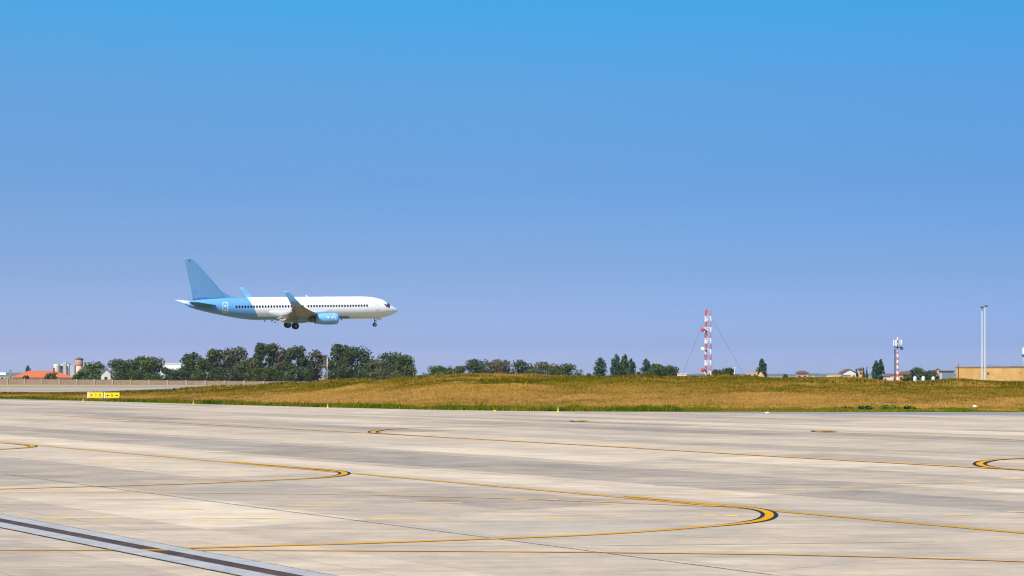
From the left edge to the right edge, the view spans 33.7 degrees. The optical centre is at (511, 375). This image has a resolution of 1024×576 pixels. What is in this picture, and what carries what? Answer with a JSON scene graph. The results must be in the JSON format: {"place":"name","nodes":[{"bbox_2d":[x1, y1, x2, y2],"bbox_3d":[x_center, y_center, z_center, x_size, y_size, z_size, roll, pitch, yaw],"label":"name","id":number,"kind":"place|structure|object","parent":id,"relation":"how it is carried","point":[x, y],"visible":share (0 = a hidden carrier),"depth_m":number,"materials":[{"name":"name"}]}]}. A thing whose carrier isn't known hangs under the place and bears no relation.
{"place":"outdoors","nodes":[
{"label":"outdoors","id":0,"kind":"place"},
{"bbox_2d":[54,363,93,379],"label":"silo building","id":1,"kind":"structure","parent":0,"point":[62,368],"depth_m":902.00,"materials":[{"name":"silver metal"}]},
{"bbox_2d":[0,389,153,391],"bbox_3d":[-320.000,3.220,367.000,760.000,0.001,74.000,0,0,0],"label":"runway shoulder","id":2,"kind":"object","parent":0,"point":[50,390],"depth_m":363.82},
{"bbox_2d":[75,357,82,377],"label":"water tower","id":3,"kind":"structure","parent":0,"point":[79,362],"depth_m":838.46,"materials":[{"name":"concrete"}]},
{"bbox_2d":[0,386,204,388],"bbox_3d":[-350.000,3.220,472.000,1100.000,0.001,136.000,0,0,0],"label":"runway","id":4,"kind":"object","parent":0,"point":[86,387],"depth_m":455.24,"materials":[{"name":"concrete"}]},
{"bbox_2d":[101,369,110,379],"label":"white gable house","id":5,"kind":"structure","parent":0,"point":[105,374],"depth_m":640.08,"materials":[{"name":"white paint"}]},
{"bbox_2d":[0,384,218,385],"bbox_3d":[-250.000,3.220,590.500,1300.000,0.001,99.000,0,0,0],"label":"straw verge","id":6,"kind":"structure","parent":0,"point":[99,385],"depth_m":546.84,"materials":[{"name":"beige plant"}]},
{"bbox_2d":[0,378,306,384],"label":"concrete fence","id":7,"kind":"object","parent":6,"relation":"on","point":[7,381],"visible":0.78,"depth_m":584.87,"materials":[{"name":"concrete"}]},
{"bbox_2d":[5,373,324,375],"bbox_3d":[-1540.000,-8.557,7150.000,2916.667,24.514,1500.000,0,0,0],"label":"hills","id":8,"kind":"structure","parent":0,"point":[12,374],"depth_m":6753.79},
{"bbox_2d":[176,258,397,328],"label":"airliner","id":9,"kind":"object","parent":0,"point":[209,295],"visible":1,"depth_m":293.34,"materials":[{"name":"metal"}]},
{"bbox_2d":[5,376,955,392],"bbox_3d":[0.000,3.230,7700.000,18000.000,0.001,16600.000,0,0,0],"label":"ground","id":10,"kind":"structure","parent":0,"point":[323,377],"depth_m":5806.23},
{"bbox_2d":[0,372,5,378],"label":"white hut","id":11,"kind":"object","parent":10,"relation":"on","point":[2,375],"visible":0.74,"depth_m":700.62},
{"bbox_2d":[11,368,72,379],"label":"tiled house","id":12,"kind":"structure","parent":10,"relation":"on","point":[39,375],"depth_m":642.52,"materials":[{"name":"orange tile"}]},
{"bbox_2d":[44,372,57,378],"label":"bush","id":13,"kind":"object","parent":10,"relation":"on","point":[50,375],"visible":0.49,"depth_m":621.39,"materials":[{"name":"green plant"}]},
{"bbox_2d":[71,371,91,379],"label":"broadleaf tree","id":14,"kind":"object","parent":10,"relation":"on","point":[77,375],"visible":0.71,"depth_m":654.38,"materials":[{"name":"green plant"}]},
{"bbox_2d":[78,361,110,379],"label":"broadleaf tree","id":15,"kind":"object","parent":10,"relation":"on","point":[95,367],"visible":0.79,"depth_m":659.24,"materials":[{"name":"green plant"}]},
{"bbox_2d":[107,358,132,379],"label":"broadleaf tree","id":16,"kind":"object","parent":10,"relation":"on","point":[119,364],"visible":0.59,"depth_m":648.73,"materials":[{"name":"green plant"}]},
{"bbox_2d":[110,369,157,379],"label":"broadleaf tree","id":17,"kind":"object","parent":10,"relation":"on","point":[134,374],"visible":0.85,"depth_m":635.17,"materials":[{"name":"green plant"}]},
{"bbox_2d":[126,355,155,379],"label":"broadleaf tree","id":18,"kind":"object","parent":10,"relation":"on","point":[134,362],"visible":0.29,"depth_m":661.56,"materials":[{"name":"green plant"}]},
{"bbox_2d":[136,356,166,379],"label":"broadleaf tree","id":19,"kind":"object","parent":10,"relation":"on","point":[149,364],"visible":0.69,"depth_m":647.98,"materials":[{"name":"green plant"}]},
{"bbox_2d":[156,368,178,379],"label":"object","id":20,"kind":"object","parent":10,"relation":"on","point":[166,371],"visible":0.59,"depth_m":638.50,"materials":[{"name":"white"}]},
{"bbox_2d":[160,363,183,377],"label":"white hangar","id":21,"kind":"structure","parent":10,"relation":"on","point":[173,365],"depth_m":800.11,"materials":[{"name":"paint"}]},
{"bbox_2d":[167,369,200,379],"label":"broadleaf tree","id":22,"kind":"object","parent":10,"relation":"on","point":[182,374],"visible":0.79,"depth_m":632.94,"materials":[{"name":"green plant"}]},
{"bbox_2d":[176,352,205,379],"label":"broadleaf tree","id":23,"kind":"object","parent":10,"relation":"on","point":[188,361],"visible":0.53,"depth_m":649.11,"materials":[{"name":"green plant"}]},
{"bbox_2d":[189,357,212,380],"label":"broadleaf tree","id":24,"kind":"object","parent":10,"relation":"on","point":[200,365],"visible":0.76,"depth_m":640.08,"materials":[{"name":"green plant"}]},
{"bbox_2d":[204,348,229,380],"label":"broadleaf tree","id":25,"kind":"object","parent":10,"relation":"on","point":[215,356],"visible":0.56,"depth_m":653.05,"materials":[{"name":"green plant"}]},
{"bbox_2d":[204,366,242,380],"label":"broadleaf tree","id":26,"kind":"object","parent":10,"relation":"on","point":[221,373],"visible":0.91,"depth_m":634.92,"materials":[{"name":"green plant"}]},
{"bbox_2d":[221,346,248,380],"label":"broadleaf tree","id":27,"kind":"object","parent":10,"relation":"on","point":[235,356],"visible":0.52,"depth_m":663.10,"materials":[{"name":"green plant"}]},
{"bbox_2d":[235,357,261,380],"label":"broadleaf tree","id":28,"kind":"object","parent":10,"relation":"on","point":[245,364],"visible":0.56,"depth_m":643.83,"materials":[{"name":"green plant"}]},
{"bbox_2d":[240,366,281,381],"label":"broadleaf tree","id":29,"kind":"object","parent":10,"relation":"on","point":[265,375],"visible":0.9,"depth_m":634.76,"materials":[{"name":"green plant"}]},
{"bbox_2d":[249,342,272,380],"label":"broadleaf tree","id":30,"kind":"object","parent":10,"relation":"on","point":[261,352],"visible":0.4,"depth_m":659.26,"materials":[{"name":"green plant"}]},
{"bbox_2d":[261,343,293,380],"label":"broadleaf tree","id":31,"kind":"object","parent":10,"relation":"on","point":[272,348],"visible":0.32,"depth_m":667.89,"materials":[{"name":"green plant"}]},
{"bbox_2d":[272,347,292,380],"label":"broadleaf tree","id":32,"kind":"object","parent":10,"relation":"on","point":[280,360],"visible":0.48,"depth_m":658.84,"materials":[{"name":"green plant"}]},
{"bbox_2d":[275,367,313,381],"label":"bush","id":33,"kind":"object","parent":10,"relation":"on","point":[303,373],"visible":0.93,"depth_m":633.07,"materials":[{"name":"green plant"}]},
{"bbox_2d":[281,345,315,381],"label":"broadleaf tree","id":34,"kind":"object","parent":10,"relation":"on","point":[293,354],"visible":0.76,"depth_m":648.29,"materials":[{"name":"green plant"}]},
{"bbox_2d":[308,349,330,381],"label":"broadleaf tree","id":35,"kind":"object","parent":10,"relation":"on","point":[317,356],"visible":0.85,"depth_m":654.03,"materials":[{"name":"green plant"}]},
{"bbox_2d":[324,344,350,379],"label":"broadleaf tree","id":36,"kind":"object","parent":10,"relation":"on","point":[336,349],"visible":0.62,"depth_m":658.91,"materials":[{"name":"green plant"}]},
{"bbox_2d":[325,366,367,378],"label":"broadleaf tree","id":37,"kind":"object","parent":10,"relation":"on","point":[344,371],"visible":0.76,"depth_m":633.35,"materials":[{"name":"green plant"}]},
{"bbox_2d":[334,345,374,378],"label":"broadleaf tree","id":38,"kind":"object","parent":10,"relation":"on","point":[350,356],"visible":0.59,"depth_m":653.33,"materials":[{"name":"green plant"}]},
{"bbox_2d":[360,359,389,378],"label":"broadleaf tree","id":39,"kind":"object","parent":10,"relation":"on","point":[373,364],"visible":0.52,"depth_m":643.61,"materials":[{"name":"green plant"}]},
{"bbox_2d":[361,369,401,379],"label":"broadleaf tree","id":40,"kind":"object","parent":10,"relation":"on","point":[380,374],"visible":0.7,"depth_m":632.39,"materials":[{"name":"green plant"}]},
{"bbox_2d":[376,351,401,379],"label":"broadleaf tree","id":41,"kind":"object","parent":10,"relation":"on","point":[391,358],"visible":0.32,"depth_m":654.22,"materials":[{"name":"green plant"}]},
{"bbox_2d":[390,354,416,376],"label":"broadleaf tree","id":42,"kind":"object","parent":10,"relation":"on","point":[406,361],"visible":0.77,"depth_m":648.65,"materials":[{"name":"green plant"}]},
{"bbox_2d":[422,365,450,374],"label":"broadleaf tree","id":43,"kind":"object","parent":10,"relation":"on","point":[438,370],"visible":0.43,"depth_m":638.17,"materials":[{"name":"green plant"}]},
{"bbox_2d":[447,365,472,373],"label":"broadleaf tree","id":44,"kind":"object","parent":10,"relation":"on","point":[458,369],"visible":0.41,"depth_m":638.33,"materials":[{"name":"green plant"}]},
{"bbox_2d":[464,359,495,373],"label":"broadleaf tree","id":45,"kind":"object","parent":10,"relation":"on","point":[476,367],"visible":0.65,"depth_m":648.34,"materials":[{"name":"green plant"}]},
{"bbox_2d":[485,359,499,372],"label":"broadleaf tree","id":46,"kind":"object","parent":10,"relation":"on","point":[492,364],"visible":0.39,"depth_m":653.00,"materials":[{"name":"green plant"}]},
{"bbox_2d":[491,360,515,373],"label":"broadleaf tree","id":47,"kind":"object","parent":10,"relation":"on","point":[502,367],"visible":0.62,"depth_m":647.86,"materials":[{"name":"green plant"}]},
{"bbox_2d":[509,359,535,373],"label":"broadleaf tree","id":48,"kind":"object","parent":10,"relation":"on","point":[523,367],"visible":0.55,"depth_m":654.16,"materials":[{"name":"green plant"}]},
{"bbox_2d":[522,361,561,374],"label":"broadleaf tree","id":49,"kind":"object","parent":10,"relation":"on","point":[551,369],"visible":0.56,"depth_m":642.97,"materials":[{"name":"green plant"}]},
{"bbox_2d":[543,363,583,376],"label":"broadleaf tree","id":50,"kind":"object","parent":10,"relation":"on","point":[566,369],"visible":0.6,"depth_m":649.06,"materials":[{"name":"green plant"}]},
{"bbox_2d":[592,357,607,375],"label":"poplar tree","id":51,"kind":"object","parent":10,"relation":"on","point":[600,369],"visible":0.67,"depth_m":659.15,"materials":[{"name":"green plant"}]},
{"bbox_2d":[610,354,621,375],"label":"poplar tree","id":52,"kind":"object","parent":10,"relation":"on","point":[615,369],"visible":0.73,"depth_m":659.26,"materials":[{"name":"green plant"}]},
{"bbox_2d":[619,354,629,374],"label":"poplar tree","id":53,"kind":"object","parent":10,"relation":"on","point":[624,363],"visible":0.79,"depth_m":660.42,"materials":[{"name":"green plant"}]},
{"bbox_2d":[626,358,635,374],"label":"poplar tree","id":54,"kind":"object","parent":10,"relation":"on","point":[630,369],"visible":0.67,"depth_m":657.13,"materials":[{"name":"green plant"}]},
{"bbox_2d":[639,358,650,374],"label":"poplar tree","id":55,"kind":"object","parent":10,"relation":"on","point":[646,364],"visible":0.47,"depth_m":659.19,"materials":[{"name":"green plant"}]},
{"bbox_2d":[645,363,668,375],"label":"broadleaf tree","id":56,"kind":"object","parent":10,"relation":"on","point":[656,369],"visible":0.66,"depth_m":647.96,"materials":[{"name":"green plant"}]},
{"bbox_2d":[660,365,679,375],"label":"broadleaf tree","id":57,"kind":"object","parent":10,"relation":"on","point":[671,370],"visible":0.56,"depth_m":653.84,"materials":[{"name":"green plant"}]},
{"bbox_2d":[682,309,740,374],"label":"lattice mast","id":58,"kind":"object","parent":10,"relation":"on","point":[705,348],"visible":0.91,"depth_m":449.24,"materials":[{"name":"white metal"}]},
{"bbox_2d":[709,369,724,374],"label":"broadleaf tree","id":59,"kind":"object","parent":10,"relation":"on","point":[715,371],"visible":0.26,"depth_m":619.25,"materials":[{"name":"green plant"}]},
{"bbox_2d":[718,367,737,374],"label":"broadleaf tree","id":60,"kind":"object","parent":10,"relation":"on","point":[730,371],"visible":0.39,"depth_m":639.14,"materials":[{"name":"green plant"}]},
{"bbox_2d":[756,358,766,376],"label":"poplar tree","id":61,"kind":"object","parent":10,"relation":"on","point":[762,368],"visible":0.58,"depth_m":699.07,"materials":[{"name":"green plant"}]},
{"bbox_2d":[795,371,808,376],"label":"brown hut","id":62,"kind":"object","parent":10,"relation":"on","point":[801,373],"visible":0.56,"depth_m":620.03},
{"bbox_2d":[871,360,881,379],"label":"poplar tree","id":63,"kind":"object","parent":10,"relation":"on","point":[876,370],"visible":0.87,"depth_m":689.15,"materials":[{"name":"green plant"}]},
{"bbox_2d":[878,359,884,379],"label":"poplar tree","id":64,"kind":"object","parent":10,"relation":"on","point":[881,364],"visible":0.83,"depth_m":691.27,"materials":[{"name":"green plant"}]},
{"bbox_2d":[878,335,918,380],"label":"radio mast","id":65,"kind":"object","parent":10,"relation":"on","point":[895,359],"visible":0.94,"depth_m":549.81,"materials":[{"name":"white metal"}]},
{"bbox_2d":[900,375,912,380],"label":"bush","id":66,"kind":"object","parent":10,"relation":"on","point":[906,377],"visible":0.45,"depth_m":539.20,"materials":[{"name":"green plant"}]},
{"bbox_2d":[906,367,934,380],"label":"broadleaf tree","id":67,"kind":"object","parent":10,"relation":"on","point":[917,372],"visible":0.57,"depth_m":598.46,"materials":[{"name":"green plant"}]},
{"bbox_2d":[927,370,938,379],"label":"broadleaf tree","id":68,"kind":"object","parent":10,"relation":"on","point":[935,372],"visible":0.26,"depth_m":608.84,"materials":[{"name":"green plant"}]},
{"bbox_2d":[939,371,954,378],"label":"metal container","id":69,"kind":"object","parent":10,"relation":"on","point":[946,374],"visible":0.42,"depth_m":385.01,"materials":[{"name":"metal"}]},
{"bbox_2d":[980,306,983,379],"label":"light pole","id":70,"kind":"object","parent":10,"relation":"on","point":[982,307],"visible":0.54,"depth_m":329.90,"materials":[{"name":"metal"}]},
{"bbox_2d":[984,305,987,379],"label":"light pole","id":71,"kind":"object","parent":10,"relation":"on","point":[985,342],"visible":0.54,"depth_m":333.92,"materials":[{"name":"metal"}]},
{"bbox_2d":[0,399,1023,575],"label":"apron","id":72,"kind":"object","parent":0,"point":[953,495],"visible":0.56,"depth_m":47.41,"materials":[{"name":"concrete"}]},
{"bbox_2d":[1,527,241,575],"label":"slab joint","id":73,"kind":"object","parent":72,"relation":"on","point":[130,553],"depth_m":30.00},
{"bbox_2d":[0,522,275,575],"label":"drain margin","id":74,"kind":"object","parent":72,"relation":"on","point":[228,569],"depth_m":30.53,"materials":[{"name":"concrete"}]},
{"bbox_2d":[0,519,299,575],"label":"drain grate","id":75,"kind":"object","parent":72,"relation":"on","point":[235,565],"depth_m":30.74,"materials":[{"name":"grey metal"}]},
{"bbox_2d":[0,514,332,575],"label":"drain margin","id":76,"kind":"object","parent":72,"relation":"on","point":[205,554],"depth_m":31.06,"materials":[{"name":"concrete"}]},
{"bbox_2d":[2,514,336,575],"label":"slab joint","id":77,"kind":"object","parent":72,"relation":"on","point":[178,546],"depth_m":31.22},
{"bbox_2d":[3,462,347,488],"bbox_3d":[-9.443,3.189,53.562,7.422,0.001,16.225,0,0,19],"label":"taxi line","id":78,"kind":"object","parent":72,"relation":"on","point":[343,473],"visible":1,"depth_m":51.78,"materials":[{"name":"yellow paint"}]},
{"bbox_2d":[21,462,350,488],"bbox_3d":[-9.401,3.190,53.548,7.534,0.001,16.260,0,0,19],"label":"taxiway marking","id":79,"kind":"object","parent":72,"relation":"on","point":[275,479],"visible":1,"depth_m":53.88,"materials":[{"name":"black paint"}]},
{"bbox_2d":[0,492,730,506],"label":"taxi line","id":80,"kind":"object","parent":72,"relation":"on","point":[365,494],"visible":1,"depth_m":45.19,"materials":[{"name":"yellow paint"}]},
{"bbox_2d":[6,474,771,574],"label":"slab joint","id":81,"kind":"object","parent":72,"relation":"on","point":[434,530],"visible":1,"depth_m":34.27,"materials":[{"name":"grey concrete"}]},
{"bbox_2d":[372,518,452,518],"bbox_3d":[-2.227,3.195,37.767,1.809,0.001,0.160,0,0,-1],"label":"faded dash","id":82,"kind":"object","parent":72,"relation":"on","point":[412,518],"visible":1,"depth_m":37.73,"materials":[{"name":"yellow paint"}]},
{"bbox_2d":[371,426,475,435],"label":"taxi line","id":83,"kind":"object","parent":72,"relation":"on","point":[403,434],"visible":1,"depth_m":97.68,"materials":[{"name":"yellow paint"}]},
{"bbox_2d":[158,496,773,548],"bbox_3d":[0.713,3.191,36.025,6.542,0.001,17.048,0,0,36],"label":"taxi line","id":84,"kind":"object","parent":72,"relation":"on","point":[769,514],"visible":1,"depth_m":33.89,"materials":[{"name":"yellow paint"}]},
{"bbox_2d":[186,496,777,548],"bbox_3d":[0.747,3.192,36.003,6.647,0.001,17.082,0,0,36],"label":"taxiway marking","id":85,"kind":"object","parent":72,"relation":"on","point":[763,514],"visible":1,"depth_m":36.92,"materials":[{"name":"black paint"}]},
{"bbox_2d":[8,442,1023,533],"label":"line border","id":86,"kind":"object","parent":72,"relation":"on","point":[584,494],"visible":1,"depth_m":44.96,"materials":[{"name":"black paint"}]},
{"bbox_2d":[4,442,1023,532],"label":"taxi line","id":87,"kind":"object","parent":86,"relation":"on","point":[581,493],"visible":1,"depth_m":44.94,"materials":[{"name":"yellow paint"}]},
{"bbox_2d":[54,415,1012,469],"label":"taxiway line","id":88,"kind":"object","parent":72,"relation":"on","point":[591,445],"visible":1,"depth_m":74.68,"materials":[{"name":"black paint"}]},
{"bbox_2d":[292,550,1023,561],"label":"taxi line","id":89,"kind":"object","parent":72,"relation":"on","point":[637,552],"visible":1,"depth_m":30.39,"materials":[{"name":"yellow paint"}]},
{"bbox_2d":[612,542,882,545],"bbox_3d":[4.795,3.196,32.064,6.701,0.001,0.030,0,0,-7],"label":"slab joint","id":90,"kind":"object","parent":72,"relation":"on","point":[784,543],"visible":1,"depth_m":32.03,"materials":[{"name":"grey concrete"}]},
{"bbox_2d":[654,483,922,485],"bbox_3d":[9.702,3.196,49.727,11.220,0.001,0.070,0,0,-7],"label":"slab joint","id":91,"kind":"object","parent":72,"relation":"on","point":[791,484],"visible":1,"depth_m":49.52,"materials":[{"name":"grey concrete"}]},
{"bbox_2d":[844,432,1021,439],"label":"taxi line","id":92,"kind":"object","parent":72,"relation":"on","point":[932,435],"visible":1,"depth_m":87.89,"materials":[{"name":"yellow paint"}]},
{"bbox_2d":[973,458,1016,469],"bbox_3d":[18.331,3.178,61.462,2.938,0.001,11.034,0,0,18],"label":"taxiway marking","id":93,"kind":"object","parent":72,"relation":"on","point":[974,463],"visible":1,"depth_m":61.00,"materials":[{"name":"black paint"}]},
{"bbox_2d":[976,458,1023,469],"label":"taxi line","id":94,"kind":"object","parent":72,"relation":"on","point":[979,463],"visible":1,"depth_m":60.98,"materials":[{"name":"yellow paint"}]},
{"bbox_2d":[0,395,1023,411],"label":"green grass","id":95,"kind":"structure","parent":0,"point":[579,407],"depth_m":155.56,"materials":[{"name":"green plant"}]},
{"bbox_2d":[0,0,1023,374],"label":"sky","id":96,"kind":"structure","parent":0,"point":[577,182],"materials":[{"name":"blue"}]},
{"bbox_2d":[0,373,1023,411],"bbox_3d":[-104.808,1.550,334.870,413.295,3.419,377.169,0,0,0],"label":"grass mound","id":97,"kind":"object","parent":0,"point":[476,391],"depth_m":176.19,"materials":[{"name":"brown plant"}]},
{"bbox_2d":[87,392,102,399],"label":"taxiway sign","id":98,"kind":"object","parent":97,"relation":"on","point":[91,395],"visible":0.98,"depth_m":213.88,"materials":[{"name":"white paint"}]},
{"bbox_2d":[104,392,119,397],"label":"taxiway sign","id":99,"kind":"object","parent":97,"relation":"on","point":[111,395],"visible":0.98,"depth_m":213.88,"materials":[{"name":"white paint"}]},
{"bbox_2d":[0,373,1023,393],"bbox_3d":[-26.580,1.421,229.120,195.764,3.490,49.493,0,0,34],"label":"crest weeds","id":100,"kind":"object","parent":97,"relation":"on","point":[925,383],"visible":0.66,"depth_m":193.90,"materials":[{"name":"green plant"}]},
{"bbox_2d":[856,405,873,409],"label":"bush","id":101,"kind":"object","parent":97,"relation":"on","point":[865,407],"visible":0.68,"depth_m":150.85,"materials":[{"name":"green plant"}]},
{"bbox_2d":[876,404,897,408],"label":"bush","id":102,"kind":"object","parent":97,"relation":"on","point":[887,407],"visible":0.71,"depth_m":150.80,"materials":[{"name":"green plant"}]},
{"bbox_2d":[902,405,916,408],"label":"bush","id":103,"kind":"object","parent":97,"relation":"on","point":[908,407],"visible":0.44,"depth_m":150.76,"materials":[{"name":"green plant"}]},
{"bbox_2d":[746,371,757,375],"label":"flat brown block","id":104,"kind":"structure","parent":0,"point":[752,373],"depth_m":639.98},
{"bbox_2d":[571,373,955,375],"bbox_3d":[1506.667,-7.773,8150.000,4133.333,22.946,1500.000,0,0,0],"label":"hills","id":105,"kind":"structure","parent":0,"point":[817,374],"depth_m":7792.47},
{"bbox_2d":[839,369,856,376],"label":"white gable house","id":106,"kind":"structure","parent":0,"point":[851,373],"depth_m":680.01,"materials":[{"name":"white paint"}]},
{"bbox_2d":[700,412,1023,414],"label":"asphalt shoulder","id":107,"kind":"object","parent":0,"point":[946,413],"visible":0.86,"depth_m":142.19},
{"bbox_2d":[899,371,909,380],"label":"beige house","id":108,"kind":"structure","parent":0,"point":[902,374],"depth_m":580.27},
{"bbox_2d":[955,364,1023,380],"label":"sandy warehouse","id":109,"kind":"structure","parent":0,"point":[1005,373],"depth_m":369.96,"materials":[{"name":"metal"}]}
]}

